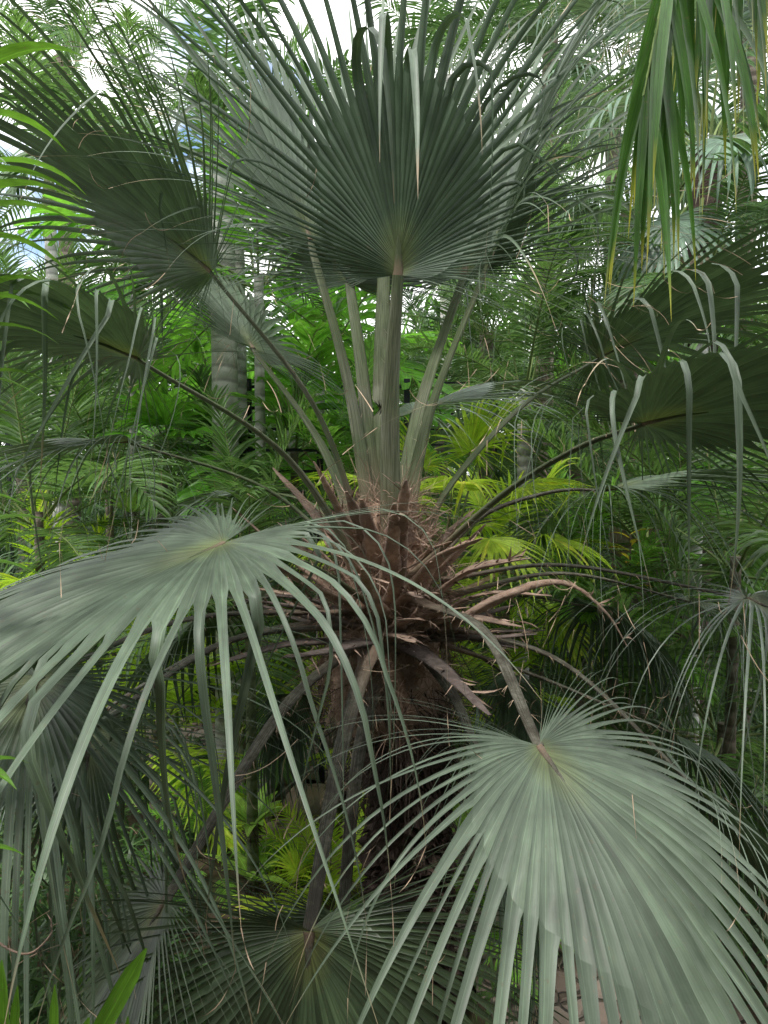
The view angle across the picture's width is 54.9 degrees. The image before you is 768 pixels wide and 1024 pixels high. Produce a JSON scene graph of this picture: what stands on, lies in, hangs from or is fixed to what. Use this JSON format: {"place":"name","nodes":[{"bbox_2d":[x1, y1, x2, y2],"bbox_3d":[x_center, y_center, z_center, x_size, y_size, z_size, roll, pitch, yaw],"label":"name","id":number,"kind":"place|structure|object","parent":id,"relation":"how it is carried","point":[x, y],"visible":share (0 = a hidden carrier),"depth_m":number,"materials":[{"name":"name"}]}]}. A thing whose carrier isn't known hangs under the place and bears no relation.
{"place":"outdoors","nodes":[
{"label":"outdoors","id":0,"kind":"place"},
{"bbox_2d":[283,783,325,823],"bbox_3d":[-0.513,2.029,5.144,0.369,0.254,0.265,-1,4,-13],"label":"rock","id":1,"kind":"object","parent":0,"point":[316,804],"visible":0.45,"depth_m":5.06,"materials":[{"name":"grey stone"}]},
{"bbox_2d":[0,481,767,1023],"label":"ground","id":2,"kind":"structure","parent":0,"point":[204,863],"depth_m":4.34,"materials":[{"name":"green plant"}]},
{"bbox_2d":[0,514,58,854],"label":"broad leaf plant","id":3,"kind":"object","parent":2,"relation":"on","point":[4,775],"visible":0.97,"depth_m":1.37,"materials":[{"name":"green plant"}]},
{"bbox_2d":[0,41,92,578],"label":"broad leaf plant","id":4,"kind":"object","parent":2,"relation":"on","point":[11,51],"visible":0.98,"depth_m":1.68,"materials":[{"name":"green plant"}]},
{"bbox_2d":[0,218,140,663],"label":"palm tree","id":5,"kind":"object","parent":2,"relation":"on","point":[12,268],"visible":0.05,"depth_m":8.63,"materials":[{"name":"green plant"}]},
{"bbox_2d":[0,948,146,1023],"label":"strap leaf plant","id":6,"kind":"object","parent":2,"relation":"on","point":[117,999],"visible":1,"depth_m":1.18,"materials":[{"name":"green plant"}]},
{"bbox_2d":[0,4,182,654],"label":"palm tree","id":7,"kind":"object","parent":2,"relation":"on","point":[17,18],"visible":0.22,"depth_m":6.57,"materials":[{"name":"green plant"}]},
{"bbox_2d":[0,0,197,562],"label":"palm tree","id":8,"kind":"object","parent":2,"relation":"on","point":[49,4],"visible":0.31,"depth_m":9.40,"materials":[{"name":"green plant"}]},
{"bbox_2d":[0,268,211,649],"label":"palm","id":9,"kind":"object","parent":2,"relation":"on","point":[9,426],"visible":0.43,"depth_m":4.56,"materials":[{"name":"green plant"}]},
{"bbox_2d":[82,481,178,528],"bbox_3d":[-1.882,-0.060,5.550,0.770,0.386,0.730,0,4,0],"label":"nest fern","id":10,"kind":"object","parent":9,"relation":"on","point":[133,508],"visible":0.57,"depth_m":5.53,"materials":[{"name":"green plant"}]},
{"bbox_2d":[0,489,214,682],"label":"palm","id":11,"kind":"object","parent":2,"relation":"on","point":[10,580],"visible":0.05,"depth_m":5.29,"materials":[{"name":"green plant"}]},
{"bbox_2d":[12,0,206,529],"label":"palm tree","id":12,"kind":"object","parent":2,"relation":"on","point":[128,14],"visible":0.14,"depth_m":9.84,"materials":[{"name":"green plant"}]},
{"bbox_2d":[0,91,238,760],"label":"palm tree","id":13,"kind":"object","parent":2,"relation":"on","point":[131,297],"visible":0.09,"depth_m":5.75,"materials":[{"name":"green plant"}]},
{"bbox_2d":[0,290,267,717],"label":"palm","id":14,"kind":"object","parent":2,"relation":"on","point":[88,391],"visible":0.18,"depth_m":5.81,"materials":[{"name":"green plant"}]},
{"bbox_2d":[1,234,306,631],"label":"palm tree","id":15,"kind":"object","parent":2,"relation":"on","point":[124,388],"visible":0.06,"depth_m":8.18,"materials":[{"name":"green plant"}]},
{"bbox_2d":[96,389,227,775],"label":"round leaf palm","id":16,"kind":"object","parent":2,"relation":"on","point":[164,414],"visible":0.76,"depth_m":5.02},
{"bbox_2d":[160,782,214,831],"bbox_3d":[-1.281,1.992,4.966,0.357,0.364,0.332,3,5,37],"label":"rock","id":17,"kind":"object","parent":2,"relation":"on","point":[186,828],"visible":0.05,"depth_m":4.88,"materials":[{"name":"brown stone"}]},
{"bbox_2d":[14,97,377,821],"bbox_3d":[-1.044,-0.248,4.959,2.516,5.003,2.385,-2,4,-23],"label":"palm tree","id":18,"kind":"object","parent":2,"relation":"on","point":[258,369],"visible":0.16,"depth_m":5.03,"materials":[{"name":"green plant"}]},
{"bbox_2d":[66,606,327,863],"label":"palm","id":19,"kind":"object","parent":2,"relation":"on","point":[228,834],"visible":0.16,"depth_m":4.76,"materials":[{"name":"green plant"}]},
{"bbox_2d":[17,339,400,794],"bbox_3d":[-1.051,0.530,5.247,2.718,3.410,2.792,0,4,0],"label":"palm","id":20,"kind":"object","parent":2,"relation":"on","point":[200,374],"visible":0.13,"depth_m":4.80,"materials":[{"name":"green plant"}]},
{"bbox_2d":[105,752,312,916],"bbox_3d":[-1.014,1.976,4.391,1.311,1.209,1.221,4,6,45],"label":"fern","id":21,"kind":"object","parent":2,"relation":"on","point":[205,782],"visible":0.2,"depth_m":4.25,"materials":[{"name":"green plant"}]},
{"bbox_2d":[162,411,268,453],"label":"round leaf palm","id":22,"kind":"object","parent":2,"relation":"on","point":[185,447],"visible":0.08,"depth_m":5.37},
{"bbox_2d":[108,298,328,519],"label":"palm","id":23,"kind":"object","parent":2,"relation":"on","point":[207,347],"visible":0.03,"depth_m":7.41,"materials":[{"name":"green plant"}]},
{"bbox_2d":[0,0,456,820],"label":"palm tree","id":24,"kind":"object","parent":2,"relation":"on","point":[222,376],"visible":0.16,"depth_m":4.91,"materials":[{"name":"green plant"}]},
{"bbox_2d":[48,12,408,461],"bbox_3d":[-1.278,-0.680,5.621,2.372,5.772,2.489,-1,4,-19],"label":"palm tree","id":25,"kind":"object","parent":2,"relation":"on","point":[201,79],"visible":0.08,"depth_m":5.31,"materials":[{"name":"green plant"}]},
{"bbox_2d":[166,619,363,816],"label":"palm","id":26,"kind":"object","parent":2,"relation":"on","point":[318,757],"visible":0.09,"depth_m":5.16,"materials":[{"name":"green plant"}]},
{"bbox_2d":[96,383,444,915],"bbox_3d":[-0.773,0.793,4.126,1.712,3.042,1.992,-2,4,-22],"label":"slim palm","id":27,"kind":"object","parent":2,"relation":"on","point":[261,523],"visible":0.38,"depth_m":4.00,"materials":[{"name":"green plant"}]},
{"bbox_2d":[204,845,290,901],"bbox_3d":[-0.742,1.985,4.016,0.460,0.294,0.456,-1,4,-9],"label":"nest fern","id":28,"kind":"object","parent":27,"relation":"attached to","point":[242,861],"visible":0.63,"depth_m":4.05,"materials":[{"name":"green plant"}]},
{"bbox_2d":[224,783,284,846],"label":"nest fern","id":29,"kind":"object","parent":27,"relation":"attached to","point":[240,807],"visible":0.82,"depth_m":4.09,"materials":[{"name":"green plant"}]},
{"bbox_2d":[240,442,324,783],"bbox_3d":[-0.734,0.809,5.392,0.595,2.634,0.045,0,4,0],"label":"garden railing","id":30,"kind":"object","parent":2,"relation":"on","point":[321,769],"visible":0.14,"depth_m":5.32,"materials":[{"name":"black paint"}]},
{"bbox_2d":[259,818,306,860],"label":"fern","id":31,"kind":"object","parent":2,"relation":"on","point":[269,824],"visible":0.17,"depth_m":4.65,"materials":[{"name":"green plant"}]},
{"bbox_2d":[114,293,456,784],"bbox_3d":[-0.713,0.247,5.716,2.398,3.910,2.444,0,4,0],"label":"palm","id":32,"kind":"object","parent":2,"relation":"on","point":[326,349],"visible":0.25,"depth_m":5.10,"materials":[{"name":"green plant"}]},
{"bbox_2d":[221,830,366,919],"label":"palm","id":33,"kind":"object","parent":2,"relation":"on","point":[291,861],"visible":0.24,"depth_m":3.91,"materials":[{"name":"green plant"}]},
{"bbox_2d":[174,258,413,619],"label":"palm tree","id":34,"kind":"object","parent":2,"relation":"on","point":[291,443],"visible":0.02,"depth_m":8.59,"materials":[{"name":"green plant"}]},
{"bbox_2d":[236,787,367,917],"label":"palm","id":35,"kind":"object","parent":2,"relation":"on","point":[304,833],"visible":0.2,"depth_m":4.26,"materials":[{"name":"green plant"}]},
{"bbox_2d":[146,253,461,713],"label":"palm tree","id":36,"kind":"object","parent":2,"relation":"on","point":[417,376],"visible":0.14,"depth_m":6.57,"materials":[{"name":"green plant"}]},
{"bbox_2d":[247,379,409,509],"bbox_3d":[-0.427,0.545,5.709,1.245,3.115,0.045,0,4,0],"label":"garden railing","id":37,"kind":"object","parent":2,"relation":"on","point":[250,386],"visible":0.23,"depth_m":5.60,"materials":[{"name":"black paint"}]},
{"bbox_2d":[325,707,352,754],"bbox_3d":[-0.204,1.828,6.122,0.701,0.545,0.494,1,4,18],"label":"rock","id":38,"kind":"object","parent":2,"relation":"on","point":[329,743],"visible":0.03,"depth_m":5.97,"materials":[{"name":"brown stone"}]},
{"bbox_2d":[328,847,364,895],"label":"fern","id":39,"kind":"object","parent":2,"relation":"on","point":[354,888],"visible":0.07,"depth_m":4.17,"materials":[{"name":"green plant"}]},
{"bbox_2d":[226,333,489,805],"bbox_3d":[-0.149,0.498,5.462,1.980,3.445,1.992,0,4,0],"label":"fern","id":40,"kind":"object","parent":2,"relation":"on","point":[346,462],"visible":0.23,"depth_m":5.03,"materials":[{"name":"plant"}]},
{"bbox_2d":[0,265,763,564],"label":"trees","id":41,"kind":"object","parent":2,"relation":"on","point":[408,357],"visible":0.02,"depth_m":17.42,"materials":[{"name":"green plant"}]},
{"bbox_2d":[0,0,767,1023],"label":"fan palm","id":42,"kind":"object","parent":2,"relation":"on","point":[594,850],"visible":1,"depth_m":2.61,"materials":[{"name":"green plant"}]},
{"bbox_2d":[0,914,56,954],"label":"twig","id":43,"kind":"object","parent":42,"relation":"hanging from","point":[14,951],"visible":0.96,"depth_m":1.68,"materials":[{"name":"brown plant"}]},
{"bbox_2d":[610,0,767,287],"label":"hanging palm frond","id":44,"kind":"object","parent":42,"relation":"hanging from","point":[744,29],"visible":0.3,"depth_m":1.99,"materials":[{"name":"green plant"}]},
{"bbox_2d":[0,653,767,1023],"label":"ground cover","id":45,"kind":"object","parent":2,"relation":"on","point":[36,999],"visible":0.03,"depth_m":3.74,"materials":[{"name":"green plant"}]},
{"bbox_2d":[609,458,675,631],"bbox_3d":[2.249,0.316,6.389,0.559,1.572,0.460,0,4,0],"label":"shrub","id":46,"kind":"object","parent":45,"relation":"on","point":[625,539],"visible":0.06,"depth_m":6.30,"materials":[{"name":"green plant"}]},
{"bbox_2d":[0,435,767,739],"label":"undergrowth","id":47,"kind":"object","parent":2,"relation":"on","point":[6,568],"visible":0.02,"depth_m":8.54,"materials":[{"name":"green plant"}]},
{"bbox_2d":[268,299,537,549],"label":"palm","id":48,"kind":"object","parent":2,"relation":"on","point":[414,385],"visible":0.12,"depth_m":7.65,"materials":[{"name":"green plant"}]},
{"bbox_2d":[270,277,610,520],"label":"palm tree","id":49,"kind":"object","parent":2,"relation":"on","point":[498,475],"visible":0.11,"depth_m":9.65,"materials":[{"name":"green plant"}]},
{"bbox_2d":[330,817,561,1002],"bbox_3d":[0.359,2.271,3.857,1.337,1.074,1.450,0,4,0],"label":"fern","id":50,"kind":"object","parent":2,"relation":"on","point":[492,936],"visible":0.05,"depth_m":3.60,"materials":[{"name":"green plant"}]},
{"bbox_2d":[402,377,497,653],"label":"palm tree","id":51,"kind":"object","parent":2,"relation":"on","point":[494,449],"visible":0.1,"depth_m":8.63,"materials":[{"name":"green plant"}]},
{"bbox_2d":[281,391,620,839],"bbox_3d":[0.390,0.769,4.295,1.676,3.067,1.822,4,6,44],"label":"palm","id":52,"kind":"object","parent":2,"relation":"on","point":[492,545],"visible":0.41,"depth_m":4.13,"materials":[{"name":"green plant"}]},
{"bbox_2d":[450,803,472,831],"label":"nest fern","id":53,"kind":"object","parent":52,"relation":"attached to","point":[464,814],"visible":0.06,"depth_m":4.38,"materials":[{"name":"green plant"}]},
{"bbox_2d":[306,0,601,470],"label":"palm tree","id":54,"kind":"object","parent":2,"relation":"on","point":[447,3],"visible":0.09,"depth_m":13.65,"materials":[{"name":"green plant"}]},
{"bbox_2d":[353,187,607,657],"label":"palm tree","id":55,"kind":"object","parent":2,"relation":"on","point":[483,355],"visible":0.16,"depth_m":8.99,"materials":[{"name":"green plant"}]},
{"bbox_2d":[440,562,599,735],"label":"palm","id":56,"kind":"object","parent":2,"relation":"on","point":[528,662],"visible":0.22,"depth_m":5.64,"materials":[{"name":"green plant"}]},
{"bbox_2d":[438,457,626,729],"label":"palm","id":57,"kind":"object","parent":2,"relation":"on","point":[474,496],"visible":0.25,"depth_m":4.93,"materials":[{"name":"green plant"}]},
{"bbox_2d":[371,0,711,568],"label":"palm tree","id":58,"kind":"object","parent":2,"relation":"on","point":[520,5],"visible":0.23,"depth_m":11.00,"materials":[{"name":"green plant"}]},
{"bbox_2d":[409,180,681,698],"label":"palm tree","id":59,"kind":"object","parent":2,"relation":"on","point":[548,365],"visible":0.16,"depth_m":7.36,"materials":[{"name":"green plant"}]},
{"bbox_2d":[400,186,717,679],"bbox_3d":[1.375,-0.335,6.608,3.109,4.946,3.027,-4,5,-43],"label":"palm tree","id":60,"kind":"object","parent":2,"relation":"on","point":[522,461],"visible":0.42,"depth_m":6.22,"materials":[{"name":"green plant"}]},
{"bbox_2d":[402,67,722,689],"bbox_3d":[1.832,-1.317,8.033,3.370,6.706,3.769,-3,5,-38],"label":"palm tree","id":61,"kind":"object","parent":2,"relation":"on","point":[550,213],"visible":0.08,"depth_m":7.75,"materials":[{"name":"green plant"}]},
{"bbox_2d":[464,446,705,719],"bbox_3d":[1.376,0.882,5.226,1.556,2.711,1.432,1,4,11],"label":"fern","id":62,"kind":"object","parent":2,"relation":"on","point":[595,526],"visible":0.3,"depth_m":5.04,"materials":[{"name":"green plant"}]},
{"bbox_2d":[435,334,767,749],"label":"palm","id":63,"kind":"object","parent":2,"relation":"on","point":[585,468],"visible":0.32,"depth_m":5.19,"materials":[{"name":"green plant"}]},
{"bbox_2d":[486,0,722,584],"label":"palm tree","id":64,"kind":"object","parent":2,"relation":"on","point":[580,8],"visible":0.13,"depth_m":10.25,"materials":[{"name":"green plant"}]},
{"bbox_2d":[451,498,767,917],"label":"palm","id":65,"kind":"object","parent":2,"relation":"on","point":[708,647],"visible":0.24,"depth_m":4.90,"materials":[{"name":"green plant"}]},
{"bbox_2d":[452,450,767,1020],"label":"palm","id":66,"kind":"object","parent":2,"relation":"on","point":[752,572],"visible":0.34,"depth_m":4.30,"materials":[{"name":"green plant"}]},
{"bbox_2d":[483,476,748,739],"bbox_3d":[1.448,1.014,4.788,1.541,2.510,1.698,0,4,0],"label":"fern","id":67,"kind":"object","parent":2,"relation":"on","point":[586,616],"visible":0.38,"depth_m":4.70,"materials":[{"name":"plant"}]},
{"bbox_2d":[471,283,767,886],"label":"palm","id":68,"kind":"object","parent":2,"relation":"on","point":[756,537],"visible":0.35,"depth_m":4.21,"materials":[{"name":"green plant"}]},
{"bbox_2d":[525,78,737,657],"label":"palm tree","id":69,"kind":"object","parent":2,"relation":"on","point":[609,172],"visible":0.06,"depth_m":8.35,"materials":[{"name":"green plant"}]},
{"bbox_2d":[610,529,653,754],"bbox_3d":[1.534,1.164,4.670,0.287,2.126,0.284,0,4,0],"label":"croton","id":70,"kind":"object","parent":2,"relation":"on","point":[631,542],"visible":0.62,"depth_m":4.62,"materials":[{"name":"plant"}]},
{"bbox_2d":[505,85,767,758],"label":"palm tree","id":71,"kind":"object","parent":2,"relation":"on","point":[757,208],"visible":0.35,"depth_m":5.14,"materials":[{"name":"green plant"}]},
{"bbox_2d":[536,0,767,749],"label":"palm tree","id":72,"kind":"object","parent":2,"relation":"on","point":[713,146],"visible":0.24,"depth_m":5.33,"materials":[{"name":"green plant"}]},
{"bbox_2d":[549,4,767,697],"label":"palm tree","id":73,"kind":"object","parent":2,"relation":"on","point":[751,62],"visible":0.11,"depth_m":7.54,"materials":[{"name":"green plant"}]},
{"bbox_2d":[602,232,767,659],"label":"palm tree","id":74,"kind":"object","parent":2,"relation":"on","point":[764,317],"visible":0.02,"depth_m":7.88,"materials":[{"name":"green plant"}]},
{"bbox_2d":[648,334,767,750],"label":"broad leaf plant","id":75,"kind":"object","parent":2,"relation":"on","point":[718,485],"visible":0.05,"depth_m":5.26,"materials":[{"name":"green plant"}]},
{"bbox_2d":[0,0,767,474],"label":"sky","id":76,"kind":"structure","parent":0,"point":[340,13],"materials":[{"name":"white"}]},
{"bbox_2d":[134,702,746,1023],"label":"path","id":77,"kind":"structure","parent":0,"point":[560,1005],"depth_m":3.62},
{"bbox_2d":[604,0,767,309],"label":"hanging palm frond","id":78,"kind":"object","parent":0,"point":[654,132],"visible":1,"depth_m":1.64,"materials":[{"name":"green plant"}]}
]}

